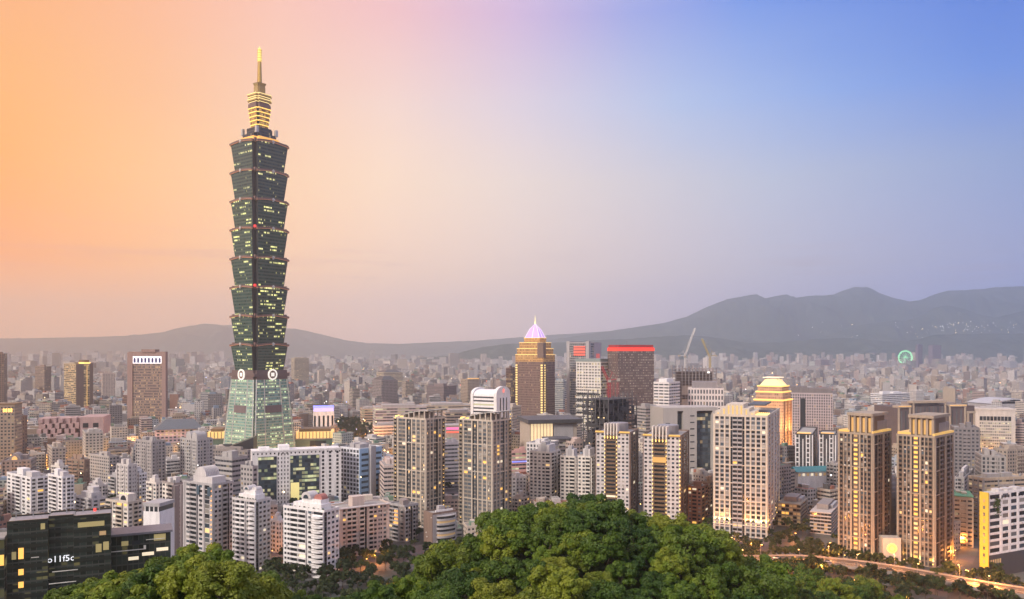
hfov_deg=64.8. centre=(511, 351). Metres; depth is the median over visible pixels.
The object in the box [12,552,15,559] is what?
lit window
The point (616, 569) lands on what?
broadleaf tree
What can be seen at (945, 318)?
mountain
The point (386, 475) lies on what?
office building
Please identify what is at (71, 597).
leafy tree
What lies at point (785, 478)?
apartment block
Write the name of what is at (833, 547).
street tree
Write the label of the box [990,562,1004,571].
street tree
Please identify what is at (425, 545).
park tree
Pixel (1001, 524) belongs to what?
office building
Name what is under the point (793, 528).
street tree
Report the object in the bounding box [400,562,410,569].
park tree
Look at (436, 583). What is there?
leafy tree
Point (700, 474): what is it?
apartment block
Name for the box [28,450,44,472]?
apartment block
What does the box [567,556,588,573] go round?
broadleaf tree
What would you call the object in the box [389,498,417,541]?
apartment block
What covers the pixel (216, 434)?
shopping hall
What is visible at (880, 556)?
street tree
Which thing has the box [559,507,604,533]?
broadleaf tree
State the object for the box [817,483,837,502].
apartment block
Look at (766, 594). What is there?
broadleaf tree
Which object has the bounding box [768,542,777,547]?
street tree
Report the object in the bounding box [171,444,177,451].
apartment block
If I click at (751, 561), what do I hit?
broadleaf tree
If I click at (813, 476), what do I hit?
market hall
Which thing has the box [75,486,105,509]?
apartment block
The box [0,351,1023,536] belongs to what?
dense city blocks
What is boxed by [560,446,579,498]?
apartment block
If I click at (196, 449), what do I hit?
apartment tower
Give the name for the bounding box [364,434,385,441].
apartment block
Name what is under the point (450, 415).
civic hall
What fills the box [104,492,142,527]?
apartment block
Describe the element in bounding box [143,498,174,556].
building
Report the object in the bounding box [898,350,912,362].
ferris wheel
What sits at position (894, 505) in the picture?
apartment block
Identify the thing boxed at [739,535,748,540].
street tree
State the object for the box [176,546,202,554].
leafy tree
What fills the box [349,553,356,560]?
park tree
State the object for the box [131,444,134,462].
apartment block
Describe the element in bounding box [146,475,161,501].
apartment block
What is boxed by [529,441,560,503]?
apartment block
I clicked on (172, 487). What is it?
apartment block
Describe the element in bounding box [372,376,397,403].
apartment tower
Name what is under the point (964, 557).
ground
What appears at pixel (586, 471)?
apartment block
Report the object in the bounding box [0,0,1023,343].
sky
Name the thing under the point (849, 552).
street tree
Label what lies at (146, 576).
leafy tree
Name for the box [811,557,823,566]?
street tree
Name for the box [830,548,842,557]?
street tree
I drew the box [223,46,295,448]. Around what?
skyscraper
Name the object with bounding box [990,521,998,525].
window
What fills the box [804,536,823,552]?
garden tree
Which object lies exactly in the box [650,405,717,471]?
office tower
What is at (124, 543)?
lit window
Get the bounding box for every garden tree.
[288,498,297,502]
[410,538,418,547]
[415,527,423,534]
[455,536,462,542]
[769,536,781,544]
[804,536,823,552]
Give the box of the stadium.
[967,397,1023,408]
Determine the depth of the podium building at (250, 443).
904.25 m
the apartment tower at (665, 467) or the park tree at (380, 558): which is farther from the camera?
the apartment tower at (665, 467)
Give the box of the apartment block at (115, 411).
[109,403,121,423]
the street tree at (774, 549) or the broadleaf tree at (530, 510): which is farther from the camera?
the street tree at (774, 549)
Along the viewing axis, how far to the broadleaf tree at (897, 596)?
414.82 m
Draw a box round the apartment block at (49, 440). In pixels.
[43,437,62,452]
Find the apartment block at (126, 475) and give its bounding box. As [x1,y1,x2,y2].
[116,458,136,497]
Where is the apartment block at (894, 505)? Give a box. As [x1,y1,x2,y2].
[892,475,896,534]
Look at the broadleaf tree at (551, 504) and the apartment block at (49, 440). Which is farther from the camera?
the apartment block at (49, 440)
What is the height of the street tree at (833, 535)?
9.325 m
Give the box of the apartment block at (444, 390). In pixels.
[427,383,456,402]
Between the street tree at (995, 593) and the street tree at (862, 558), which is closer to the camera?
the street tree at (995, 593)
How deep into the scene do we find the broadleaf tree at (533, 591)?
205.04 m
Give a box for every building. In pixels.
[0,513,10,528]
[0,532,6,598]
[7,505,111,598]
[37,414,110,437]
[111,523,172,575]
[143,498,174,556]
[213,446,250,460]
[215,450,247,496]
[231,435,256,448]
[240,461,257,492]
[251,444,341,505]
[271,499,277,518]
[291,357,308,385]
[313,405,333,426]
[340,442,381,497]
[363,494,383,499]
[373,496,388,501]
[376,369,402,389]
[380,457,392,495]
[445,423,458,439]
[445,438,458,488]
[445,494,458,521]
[463,519,480,535]
[471,386,509,417]
[510,403,520,429]
[512,446,526,471]
[512,471,527,491]
[526,438,558,472]
[531,496,552,506]
[542,436,570,454]
[550,496,567,504]
[555,379,565,411]
[565,437,586,452]
[575,358,607,429]
[634,403,656,437]
[654,378,679,405]
[688,381,723,408]
[789,386,832,444]
[870,391,909,403]
[874,400,975,444]
[879,535,900,563]
[954,520,960,549]
[975,405,1015,451]
[980,486,1023,573]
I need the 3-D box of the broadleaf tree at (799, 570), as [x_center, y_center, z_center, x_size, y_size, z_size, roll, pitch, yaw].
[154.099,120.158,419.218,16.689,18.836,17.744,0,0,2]
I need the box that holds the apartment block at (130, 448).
[128,442,134,453]
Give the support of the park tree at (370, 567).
on the ground
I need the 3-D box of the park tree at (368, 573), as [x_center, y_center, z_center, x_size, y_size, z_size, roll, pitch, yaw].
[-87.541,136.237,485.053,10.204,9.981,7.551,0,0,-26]
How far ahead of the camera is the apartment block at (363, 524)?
555.56 m
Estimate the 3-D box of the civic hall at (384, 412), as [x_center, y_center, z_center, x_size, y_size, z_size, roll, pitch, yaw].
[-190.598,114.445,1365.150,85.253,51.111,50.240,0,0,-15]
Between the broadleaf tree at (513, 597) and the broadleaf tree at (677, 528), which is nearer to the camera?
the broadleaf tree at (513, 597)
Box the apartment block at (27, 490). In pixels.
[7,467,47,513]
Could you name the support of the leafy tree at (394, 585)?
on the hill
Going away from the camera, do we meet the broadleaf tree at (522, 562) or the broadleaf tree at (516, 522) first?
the broadleaf tree at (522, 562)
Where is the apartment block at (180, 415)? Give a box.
[170,412,187,418]
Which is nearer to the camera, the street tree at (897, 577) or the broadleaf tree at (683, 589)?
the broadleaf tree at (683, 589)
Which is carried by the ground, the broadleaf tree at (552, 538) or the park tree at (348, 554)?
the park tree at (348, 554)
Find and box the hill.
[461,537,735,598]
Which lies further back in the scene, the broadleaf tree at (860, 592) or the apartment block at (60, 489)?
the apartment block at (60, 489)
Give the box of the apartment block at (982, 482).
[968,472,1023,538]
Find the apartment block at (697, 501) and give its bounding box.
[688,480,707,523]
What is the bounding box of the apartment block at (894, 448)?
[892,443,896,456]
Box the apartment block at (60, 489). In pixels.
[48,468,73,512]
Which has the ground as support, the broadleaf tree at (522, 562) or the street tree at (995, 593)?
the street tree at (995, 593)
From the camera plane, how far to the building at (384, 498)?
665.72 m
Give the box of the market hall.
[791,466,825,487]
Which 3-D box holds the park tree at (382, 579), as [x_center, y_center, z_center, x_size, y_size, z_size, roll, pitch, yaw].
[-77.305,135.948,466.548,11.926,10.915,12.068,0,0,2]
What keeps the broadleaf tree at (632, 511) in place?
on the hill
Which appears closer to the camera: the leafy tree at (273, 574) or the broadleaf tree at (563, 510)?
the leafy tree at (273, 574)
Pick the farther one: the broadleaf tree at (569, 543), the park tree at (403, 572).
the park tree at (403, 572)
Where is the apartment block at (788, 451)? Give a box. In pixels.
[780,443,794,461]
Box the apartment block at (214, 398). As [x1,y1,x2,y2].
[208,392,221,414]
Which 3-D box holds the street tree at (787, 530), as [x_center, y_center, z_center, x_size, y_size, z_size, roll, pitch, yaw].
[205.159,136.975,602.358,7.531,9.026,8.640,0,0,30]
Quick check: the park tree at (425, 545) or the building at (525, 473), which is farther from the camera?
the building at (525, 473)
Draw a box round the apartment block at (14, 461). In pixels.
[1,452,36,475]
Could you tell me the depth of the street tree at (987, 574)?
477.27 m
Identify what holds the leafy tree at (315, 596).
on the hill
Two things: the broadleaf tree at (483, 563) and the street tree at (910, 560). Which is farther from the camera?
the street tree at (910, 560)
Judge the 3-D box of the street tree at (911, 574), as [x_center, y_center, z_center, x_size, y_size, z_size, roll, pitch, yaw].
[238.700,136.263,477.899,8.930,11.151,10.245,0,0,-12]
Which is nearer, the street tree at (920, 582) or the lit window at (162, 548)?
the lit window at (162, 548)
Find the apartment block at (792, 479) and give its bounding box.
[791,469,794,492]
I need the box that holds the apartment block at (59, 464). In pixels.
[51,460,67,472]
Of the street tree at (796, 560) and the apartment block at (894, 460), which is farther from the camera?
the apartment block at (894, 460)
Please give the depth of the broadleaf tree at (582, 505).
267.21 m
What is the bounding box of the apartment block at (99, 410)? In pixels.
[93,406,106,413]
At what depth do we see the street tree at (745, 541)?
569.50 m
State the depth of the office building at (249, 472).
613.66 m
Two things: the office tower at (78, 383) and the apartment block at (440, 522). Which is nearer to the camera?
the apartment block at (440, 522)
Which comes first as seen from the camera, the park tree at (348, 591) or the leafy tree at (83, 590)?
the leafy tree at (83, 590)
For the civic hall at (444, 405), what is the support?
on the ground
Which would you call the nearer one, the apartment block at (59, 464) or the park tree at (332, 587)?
the park tree at (332, 587)
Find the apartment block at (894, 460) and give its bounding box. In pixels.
[892,454,896,465]
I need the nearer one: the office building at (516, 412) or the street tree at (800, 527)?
the street tree at (800, 527)
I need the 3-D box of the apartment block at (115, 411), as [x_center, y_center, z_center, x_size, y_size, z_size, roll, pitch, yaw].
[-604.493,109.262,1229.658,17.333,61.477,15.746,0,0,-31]
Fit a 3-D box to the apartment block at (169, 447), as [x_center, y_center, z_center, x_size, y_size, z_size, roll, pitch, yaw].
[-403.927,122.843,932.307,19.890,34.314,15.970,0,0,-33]
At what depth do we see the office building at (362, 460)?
767.81 m
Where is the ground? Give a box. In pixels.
[46,396,1023,598]
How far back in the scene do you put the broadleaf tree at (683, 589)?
209.31 m
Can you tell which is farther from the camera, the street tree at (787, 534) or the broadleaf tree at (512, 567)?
the street tree at (787, 534)
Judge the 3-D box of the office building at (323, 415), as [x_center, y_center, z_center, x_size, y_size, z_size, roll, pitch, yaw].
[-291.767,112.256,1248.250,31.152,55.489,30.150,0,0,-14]
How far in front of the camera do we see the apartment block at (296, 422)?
1126.88 m
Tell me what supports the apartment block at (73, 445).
on the ground
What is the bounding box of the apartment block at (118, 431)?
[110,424,127,446]
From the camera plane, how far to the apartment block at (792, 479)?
726.95 m
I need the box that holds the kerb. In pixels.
[742,554,1023,597]
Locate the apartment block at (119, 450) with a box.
[107,445,127,454]
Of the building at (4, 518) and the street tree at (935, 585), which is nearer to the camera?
the street tree at (935, 585)
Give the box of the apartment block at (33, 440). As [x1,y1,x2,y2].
[27,434,39,446]
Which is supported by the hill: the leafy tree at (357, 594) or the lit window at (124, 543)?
the leafy tree at (357, 594)
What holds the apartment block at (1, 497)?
on the ground
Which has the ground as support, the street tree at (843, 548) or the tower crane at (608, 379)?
the street tree at (843, 548)
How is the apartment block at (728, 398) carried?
on the ground
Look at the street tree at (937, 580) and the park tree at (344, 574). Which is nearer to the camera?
the street tree at (937, 580)
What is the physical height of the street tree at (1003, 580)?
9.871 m
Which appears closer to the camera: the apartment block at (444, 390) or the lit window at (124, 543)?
the lit window at (124, 543)
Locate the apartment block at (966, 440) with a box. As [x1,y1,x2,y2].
[950,422,979,487]
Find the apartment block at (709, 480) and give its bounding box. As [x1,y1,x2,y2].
[702,475,712,514]
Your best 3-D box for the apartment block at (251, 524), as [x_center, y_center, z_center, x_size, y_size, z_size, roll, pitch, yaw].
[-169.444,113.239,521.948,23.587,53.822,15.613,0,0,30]
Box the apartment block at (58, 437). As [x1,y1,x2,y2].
[56,435,65,439]
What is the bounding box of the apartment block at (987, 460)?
[975,448,1005,474]
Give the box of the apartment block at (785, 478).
[780,461,790,494]
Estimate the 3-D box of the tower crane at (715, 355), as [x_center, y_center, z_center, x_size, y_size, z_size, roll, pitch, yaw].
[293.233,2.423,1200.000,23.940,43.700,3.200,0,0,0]
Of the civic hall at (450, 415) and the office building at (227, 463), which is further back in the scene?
the civic hall at (450, 415)
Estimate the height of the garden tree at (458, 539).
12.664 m
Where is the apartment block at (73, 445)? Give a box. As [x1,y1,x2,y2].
[65,437,82,457]
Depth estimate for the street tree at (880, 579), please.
471.44 m
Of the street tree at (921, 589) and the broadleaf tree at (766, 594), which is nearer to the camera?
the broadleaf tree at (766, 594)
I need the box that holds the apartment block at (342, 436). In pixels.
[332,429,352,444]
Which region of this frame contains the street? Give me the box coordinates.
[282,399,983,598]
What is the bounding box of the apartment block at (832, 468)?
[826,460,837,486]
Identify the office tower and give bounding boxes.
[0,352,6,401]
[0,402,22,462]
[35,365,50,391]
[64,360,92,407]
[127,349,167,422]
[506,366,514,402]
[515,320,554,415]
[566,341,600,414]
[607,341,653,427]
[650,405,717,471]
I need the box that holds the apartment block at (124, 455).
[119,453,130,462]
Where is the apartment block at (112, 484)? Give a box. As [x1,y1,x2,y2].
[107,470,115,495]
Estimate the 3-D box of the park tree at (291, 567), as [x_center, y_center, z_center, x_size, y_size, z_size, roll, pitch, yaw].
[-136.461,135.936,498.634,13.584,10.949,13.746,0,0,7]
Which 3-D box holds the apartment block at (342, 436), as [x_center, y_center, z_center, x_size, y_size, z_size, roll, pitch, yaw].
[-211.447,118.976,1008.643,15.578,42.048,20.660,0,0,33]
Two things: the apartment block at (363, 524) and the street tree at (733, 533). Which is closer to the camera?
the apartment block at (363, 524)
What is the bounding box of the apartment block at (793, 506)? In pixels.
[777,493,807,526]
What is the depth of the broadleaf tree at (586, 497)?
287.99 m
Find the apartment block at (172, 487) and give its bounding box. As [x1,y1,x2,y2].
[162,476,182,554]
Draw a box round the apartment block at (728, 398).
[724,394,732,405]
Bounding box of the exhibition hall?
[153,418,201,442]
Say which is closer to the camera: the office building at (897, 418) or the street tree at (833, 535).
the street tree at (833, 535)
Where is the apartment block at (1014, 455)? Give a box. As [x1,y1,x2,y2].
[993,445,1023,474]
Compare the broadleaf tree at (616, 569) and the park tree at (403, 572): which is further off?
the park tree at (403, 572)
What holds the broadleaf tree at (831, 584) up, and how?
on the hill
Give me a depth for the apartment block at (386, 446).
953.08 m
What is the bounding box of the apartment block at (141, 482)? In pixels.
[137,466,146,500]
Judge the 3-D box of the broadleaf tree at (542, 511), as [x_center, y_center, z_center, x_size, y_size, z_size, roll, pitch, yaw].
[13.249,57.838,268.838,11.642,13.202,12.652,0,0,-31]
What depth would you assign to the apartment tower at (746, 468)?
611.17 m
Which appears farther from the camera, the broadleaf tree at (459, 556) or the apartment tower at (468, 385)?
the apartment tower at (468, 385)
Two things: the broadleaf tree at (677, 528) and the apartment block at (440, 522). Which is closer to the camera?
the broadleaf tree at (677, 528)
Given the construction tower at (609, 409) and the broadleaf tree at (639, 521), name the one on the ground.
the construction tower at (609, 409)
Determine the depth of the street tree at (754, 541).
561.15 m
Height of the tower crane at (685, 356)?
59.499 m
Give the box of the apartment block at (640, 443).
[638,437,642,452]
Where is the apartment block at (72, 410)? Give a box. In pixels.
[64,404,80,415]
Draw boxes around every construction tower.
[583,382,636,453]
[672,366,716,404]
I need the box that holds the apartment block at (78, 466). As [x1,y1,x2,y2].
[66,454,89,485]
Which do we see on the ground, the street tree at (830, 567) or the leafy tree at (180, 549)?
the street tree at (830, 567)
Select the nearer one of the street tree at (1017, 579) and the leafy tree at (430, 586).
the leafy tree at (430, 586)
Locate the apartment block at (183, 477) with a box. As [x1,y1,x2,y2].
[180,475,192,480]
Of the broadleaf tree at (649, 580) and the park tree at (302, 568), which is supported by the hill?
the broadleaf tree at (649, 580)
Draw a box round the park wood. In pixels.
[335,416,372,439]
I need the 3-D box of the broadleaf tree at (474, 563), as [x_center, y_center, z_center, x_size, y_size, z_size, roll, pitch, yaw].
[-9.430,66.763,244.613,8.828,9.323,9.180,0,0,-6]
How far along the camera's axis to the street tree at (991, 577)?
474.70 m
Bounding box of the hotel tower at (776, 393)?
[753,376,792,444]
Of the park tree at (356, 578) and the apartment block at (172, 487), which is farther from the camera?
the apartment block at (172, 487)
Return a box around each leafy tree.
[43,581,97,598]
[65,593,89,598]
[72,579,115,598]
[83,577,110,583]
[85,575,136,598]
[90,581,157,598]
[98,570,122,582]
[118,568,143,575]
[119,569,138,576]
[120,563,184,598]
[144,556,182,571]
[148,580,159,598]
[153,554,215,598]
[163,555,181,562]
[170,552,235,598]
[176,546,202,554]
[178,542,221,556]
[187,560,256,598]
[201,547,234,561]
[232,571,289,598]
[257,570,287,587]
[267,583,296,598]
[290,589,306,595]
[291,594,321,598]
[322,594,356,598]
[348,585,393,598]
[360,580,393,598]
[388,583,397,587]
[394,576,429,598]
[410,589,458,598]
[413,579,442,588]
[426,584,455,598]
[436,585,456,594]
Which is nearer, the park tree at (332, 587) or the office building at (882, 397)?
the park tree at (332, 587)
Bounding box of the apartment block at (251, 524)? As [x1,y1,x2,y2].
[232,484,270,571]
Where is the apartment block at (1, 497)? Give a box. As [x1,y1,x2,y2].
[0,488,2,514]
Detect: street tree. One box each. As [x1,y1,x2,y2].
[703,517,712,524]
[729,531,740,539]
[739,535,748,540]
[742,539,750,545]
[747,549,756,554]
[748,539,758,544]
[751,543,761,549]
[763,535,775,542]
[767,546,781,554]
[768,528,773,534]
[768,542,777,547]
[773,532,785,545]
[773,557,784,562]
[778,546,788,553]
[780,516,792,525]
[781,529,791,538]
[784,532,791,540]
[785,560,797,572]
[787,535,800,544]
[787,545,798,553]
[788,525,798,530]
[791,556,802,562]
[792,545,804,554]
[797,525,807,537]
[801,548,812,554]
[801,559,810,567]
[802,518,809,523]
[804,555,815,565]
[808,544,820,552]
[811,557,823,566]
[815,546,830,556]
[815,561,828,569]
[826,542,839,550]
[827,564,840,577]
[830,533,837,541]
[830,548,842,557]
[834,564,847,574]
[837,544,845,550]
[838,575,852,581]
[845,549,856,558]
[849,551,858,559]
[854,566,868,574]
[857,556,868,560]
[857,574,873,579]
[858,550,872,558]
[861,567,873,575]
[865,562,877,571]
[870,552,886,562]
[875,568,887,576]
[877,576,888,583]
[883,590,890,598]
[885,576,900,594]
[886,556,898,564]
[889,571,904,583]
[889,575,900,589]
[893,584,909,593]
[899,591,913,598]
[900,580,916,598]
[905,557,918,564]
[907,571,919,586]
[911,561,924,568]
[914,585,931,598]
[915,574,929,587]
[917,576,936,584]
[917,580,934,588]
[925,576,945,594]
[929,575,945,595]
[933,567,950,573]
[940,560,957,571]
[943,585,952,593]
[949,579,968,598]
[950,566,961,574]
[959,584,974,597]
[965,570,975,578]
[970,591,983,598]
[971,568,984,576]
[976,566,992,576]
[977,583,993,597]
[981,571,998,581]
[984,572,1002,582]
[984,575,995,581]
[988,588,1002,598]
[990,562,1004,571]
[991,569,1005,582]
[992,587,1006,598]
[999,589,1019,598]
[1001,575,1015,584]
[1008,576,1020,585]
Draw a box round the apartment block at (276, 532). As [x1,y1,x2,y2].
[271,512,282,552]
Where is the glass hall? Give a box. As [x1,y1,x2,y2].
[517,415,582,449]
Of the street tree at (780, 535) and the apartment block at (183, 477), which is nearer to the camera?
the street tree at (780, 535)
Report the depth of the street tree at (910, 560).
509.95 m
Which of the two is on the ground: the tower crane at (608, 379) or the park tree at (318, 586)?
the park tree at (318, 586)
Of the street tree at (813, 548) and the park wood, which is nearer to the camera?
the street tree at (813, 548)
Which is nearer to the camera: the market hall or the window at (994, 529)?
the window at (994, 529)
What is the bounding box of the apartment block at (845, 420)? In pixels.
[843,415,851,426]
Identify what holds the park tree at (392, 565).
on the ground
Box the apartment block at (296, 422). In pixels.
[293,420,300,432]
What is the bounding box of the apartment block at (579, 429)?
[564,414,581,438]
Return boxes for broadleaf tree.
[393,575,399,581]
[412,547,454,582]
[417,540,472,576]
[424,543,436,554]
[437,563,496,598]
[449,539,462,552]
[456,567,481,597]
[457,541,489,567]
[461,533,491,554]
[463,537,477,547]
[467,577,517,598]
[470,554,489,567]
[474,509,510,537]
[475,512,529,562]
[478,556,521,587]
[478,560,502,578]
[479,522,525,561]
[497,511,534,527]
[504,530,540,559]
[504,593,520,598]
[515,559,546,589]
[516,558,532,577]
[517,585,555,598]
[518,501,548,524]
[527,564,574,598]
[530,527,566,555]
[531,512,565,547]
[532,545,561,560]
[533,506,561,518]
[540,556,568,569]
[545,500,567,508]
[546,566,592,598]
[557,529,593,559]
[559,507,581,517]
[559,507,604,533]
[565,492,595,506]
[567,498,597,508]
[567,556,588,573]
[576,501,601,509]
[579,532,628,567]
[582,571,613,595]
[582,579,625,598]
[585,493,629,534]
[596,512,629,538]
[601,541,626,563]
[605,561,637,586]
[618,523,653,560]
[620,555,646,585]
[624,588,652,598]
[627,536,659,571]
[628,509,636,516]
[628,513,648,528]
[630,527,652,544]
[636,511,654,519]
[639,570,677,598]
[647,514,675,532]
[648,546,692,580]
[649,530,685,555]
[650,524,682,548]
[652,512,689,526]
[656,573,700,598]
[657,530,709,579]
[679,523,706,554]
[680,528,736,563]
[680,542,724,567]
[687,564,726,594]
[689,577,723,598]
[697,523,732,541]
[704,556,740,588]
[705,540,746,566]
[721,588,737,598]
[725,564,756,591]
[730,588,754,598]
[738,568,795,598]
[741,554,772,569]
[743,595,764,598]
[747,561,797,594]
[761,586,773,598]
[793,563,823,583]
[793,579,802,598]
[796,574,818,590]
[799,579,806,589]
[801,593,812,598]
[802,589,813,598]
[814,589,837,597]
[814,590,841,598]
[816,577,855,598]
[839,585,869,598]
[846,577,875,598]
[853,574,883,598]
[887,594,906,598]
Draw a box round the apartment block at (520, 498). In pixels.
[512,490,528,511]
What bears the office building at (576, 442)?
on the ground
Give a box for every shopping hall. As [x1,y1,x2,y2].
[208,427,224,444]
[293,425,333,446]
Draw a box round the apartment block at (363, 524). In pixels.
[331,494,390,557]
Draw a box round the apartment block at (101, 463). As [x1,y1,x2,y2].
[89,451,119,482]
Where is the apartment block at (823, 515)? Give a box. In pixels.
[810,498,837,534]
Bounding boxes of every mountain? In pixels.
[0,323,605,358]
[340,333,1023,362]
[427,286,1023,356]
[819,306,1023,340]
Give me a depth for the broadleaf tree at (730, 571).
233.09 m
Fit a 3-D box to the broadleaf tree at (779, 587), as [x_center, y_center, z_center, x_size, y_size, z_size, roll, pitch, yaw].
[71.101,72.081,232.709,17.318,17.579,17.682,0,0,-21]
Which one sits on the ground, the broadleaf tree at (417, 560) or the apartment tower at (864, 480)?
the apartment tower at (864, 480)
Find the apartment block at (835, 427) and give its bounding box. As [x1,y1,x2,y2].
[833,425,847,430]
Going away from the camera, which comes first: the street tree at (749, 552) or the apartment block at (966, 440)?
the street tree at (749, 552)
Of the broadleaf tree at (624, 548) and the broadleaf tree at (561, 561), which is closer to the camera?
the broadleaf tree at (561, 561)
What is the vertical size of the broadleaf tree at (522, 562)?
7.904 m
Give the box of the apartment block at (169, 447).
[166,442,172,456]
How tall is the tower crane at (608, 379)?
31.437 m
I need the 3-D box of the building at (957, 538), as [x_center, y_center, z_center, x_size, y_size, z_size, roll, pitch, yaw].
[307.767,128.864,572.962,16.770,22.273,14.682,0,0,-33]
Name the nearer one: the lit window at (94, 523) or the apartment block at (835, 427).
the lit window at (94, 523)
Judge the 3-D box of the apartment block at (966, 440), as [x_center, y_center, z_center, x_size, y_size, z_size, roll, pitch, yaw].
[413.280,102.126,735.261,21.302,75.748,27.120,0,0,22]
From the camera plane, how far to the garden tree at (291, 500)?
711.22 m
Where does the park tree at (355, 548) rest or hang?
on the ground
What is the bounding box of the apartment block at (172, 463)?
[166,455,179,475]
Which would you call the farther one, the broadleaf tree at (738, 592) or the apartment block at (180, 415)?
the apartment block at (180, 415)
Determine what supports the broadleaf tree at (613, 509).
on the hill
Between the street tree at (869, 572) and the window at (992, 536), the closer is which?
the street tree at (869, 572)
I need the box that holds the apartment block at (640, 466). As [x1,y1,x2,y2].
[638,451,642,482]
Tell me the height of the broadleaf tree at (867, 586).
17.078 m
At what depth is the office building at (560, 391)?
1603.32 m
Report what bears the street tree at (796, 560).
on the ground
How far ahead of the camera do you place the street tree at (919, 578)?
465.90 m
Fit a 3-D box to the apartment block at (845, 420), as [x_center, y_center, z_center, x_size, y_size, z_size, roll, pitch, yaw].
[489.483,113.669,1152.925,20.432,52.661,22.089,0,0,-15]
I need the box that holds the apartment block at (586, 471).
[578,445,594,495]
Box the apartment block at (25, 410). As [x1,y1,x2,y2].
[22,407,27,417]
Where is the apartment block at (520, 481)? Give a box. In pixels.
[512,472,525,494]
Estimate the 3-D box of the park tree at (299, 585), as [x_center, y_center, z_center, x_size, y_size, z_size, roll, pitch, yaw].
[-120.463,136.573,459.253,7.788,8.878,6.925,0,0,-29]
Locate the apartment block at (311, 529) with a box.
[283,490,338,577]
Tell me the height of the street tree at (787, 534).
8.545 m
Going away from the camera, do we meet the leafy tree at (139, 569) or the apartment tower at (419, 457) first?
the leafy tree at (139, 569)
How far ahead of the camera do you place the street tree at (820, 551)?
529.30 m
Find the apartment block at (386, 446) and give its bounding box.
[380,442,388,452]
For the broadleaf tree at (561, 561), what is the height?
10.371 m
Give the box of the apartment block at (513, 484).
[512,474,515,496]
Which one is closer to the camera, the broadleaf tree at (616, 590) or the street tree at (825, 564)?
the broadleaf tree at (616, 590)
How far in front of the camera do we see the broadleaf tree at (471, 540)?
266.58 m
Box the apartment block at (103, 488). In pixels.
[89,478,107,497]
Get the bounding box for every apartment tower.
[101,371,114,396]
[135,436,165,480]
[180,430,212,475]
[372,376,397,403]
[393,409,446,527]
[458,410,513,524]
[461,378,479,402]
[595,422,638,512]
[642,424,688,520]
[713,401,779,538]
[795,426,817,466]
[815,359,828,366]
[819,430,837,465]
[837,410,891,561]
[896,412,954,567]
[916,344,921,367]
[928,345,940,363]
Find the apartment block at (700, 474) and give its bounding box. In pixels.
[693,468,712,480]
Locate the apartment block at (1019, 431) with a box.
[1015,419,1023,445]
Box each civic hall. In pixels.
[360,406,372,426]
[373,403,426,423]
[373,422,392,435]
[420,402,470,413]
[443,409,470,423]
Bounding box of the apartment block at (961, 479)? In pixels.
[955,465,973,490]
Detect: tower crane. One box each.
[601,366,619,397]
[678,328,695,367]
[701,339,716,367]
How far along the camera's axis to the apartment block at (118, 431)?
1054.47 m
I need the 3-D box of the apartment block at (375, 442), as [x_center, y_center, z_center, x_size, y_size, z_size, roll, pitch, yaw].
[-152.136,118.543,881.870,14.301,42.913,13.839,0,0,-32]
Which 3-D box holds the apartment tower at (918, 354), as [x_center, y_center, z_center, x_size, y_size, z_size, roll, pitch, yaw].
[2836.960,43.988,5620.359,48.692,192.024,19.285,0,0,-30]
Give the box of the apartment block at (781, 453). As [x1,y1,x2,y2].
[780,446,782,462]
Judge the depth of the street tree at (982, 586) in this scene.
450.96 m
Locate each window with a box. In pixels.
[0,555,3,565]
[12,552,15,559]
[18,548,23,558]
[18,569,23,574]
[18,582,23,587]
[78,521,103,527]
[96,544,101,551]
[103,541,108,549]
[121,541,127,545]
[128,556,138,560]
[132,540,139,544]
[142,551,153,555]
[154,533,165,540]
[156,547,167,550]
[990,514,998,518]
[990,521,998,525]
[990,528,998,532]
[990,534,998,538]
[990,541,998,545]
[990,548,998,552]
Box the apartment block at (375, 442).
[369,440,380,445]
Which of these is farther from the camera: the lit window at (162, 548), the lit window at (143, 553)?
the lit window at (162, 548)
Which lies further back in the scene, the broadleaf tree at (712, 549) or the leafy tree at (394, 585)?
the broadleaf tree at (712, 549)
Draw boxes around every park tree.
[261,559,280,567]
[264,561,278,570]
[267,560,285,573]
[272,557,282,562]
[280,571,293,581]
[284,562,298,574]
[287,577,298,590]
[294,582,306,590]
[295,571,307,580]
[297,564,310,572]
[304,579,317,589]
[307,590,326,597]
[314,580,329,592]
[316,563,335,577]
[318,571,337,583]
[321,581,340,598]
[334,566,351,588]
[335,558,352,569]
[339,546,348,556]
[339,551,354,563]
[340,587,361,595]
[346,544,360,558]
[346,573,368,587]
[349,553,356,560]
[353,558,369,571]
[360,569,373,583]
[361,549,376,560]
[363,564,377,577]
[369,577,387,584]
[370,575,381,578]
[376,554,392,570]
[379,539,393,551]
[381,547,395,557]
[389,560,401,569]
[392,544,407,552]
[392,563,410,578]
[395,550,411,559]
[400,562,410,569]
[404,544,415,552]
[408,555,415,564]
[422,541,434,550]
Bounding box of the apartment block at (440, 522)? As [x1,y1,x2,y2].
[424,505,456,545]
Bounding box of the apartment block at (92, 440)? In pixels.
[82,428,102,458]
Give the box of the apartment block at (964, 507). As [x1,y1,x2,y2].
[954,490,973,547]
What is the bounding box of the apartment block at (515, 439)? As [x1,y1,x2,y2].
[512,430,519,449]
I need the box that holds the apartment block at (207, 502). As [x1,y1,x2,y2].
[182,465,233,551]
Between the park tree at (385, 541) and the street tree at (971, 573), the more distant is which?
the park tree at (385, 541)
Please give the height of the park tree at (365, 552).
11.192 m
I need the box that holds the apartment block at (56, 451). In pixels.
[47,442,65,468]
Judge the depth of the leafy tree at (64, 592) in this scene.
105.11 m
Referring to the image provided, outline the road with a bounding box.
[744,556,1023,593]

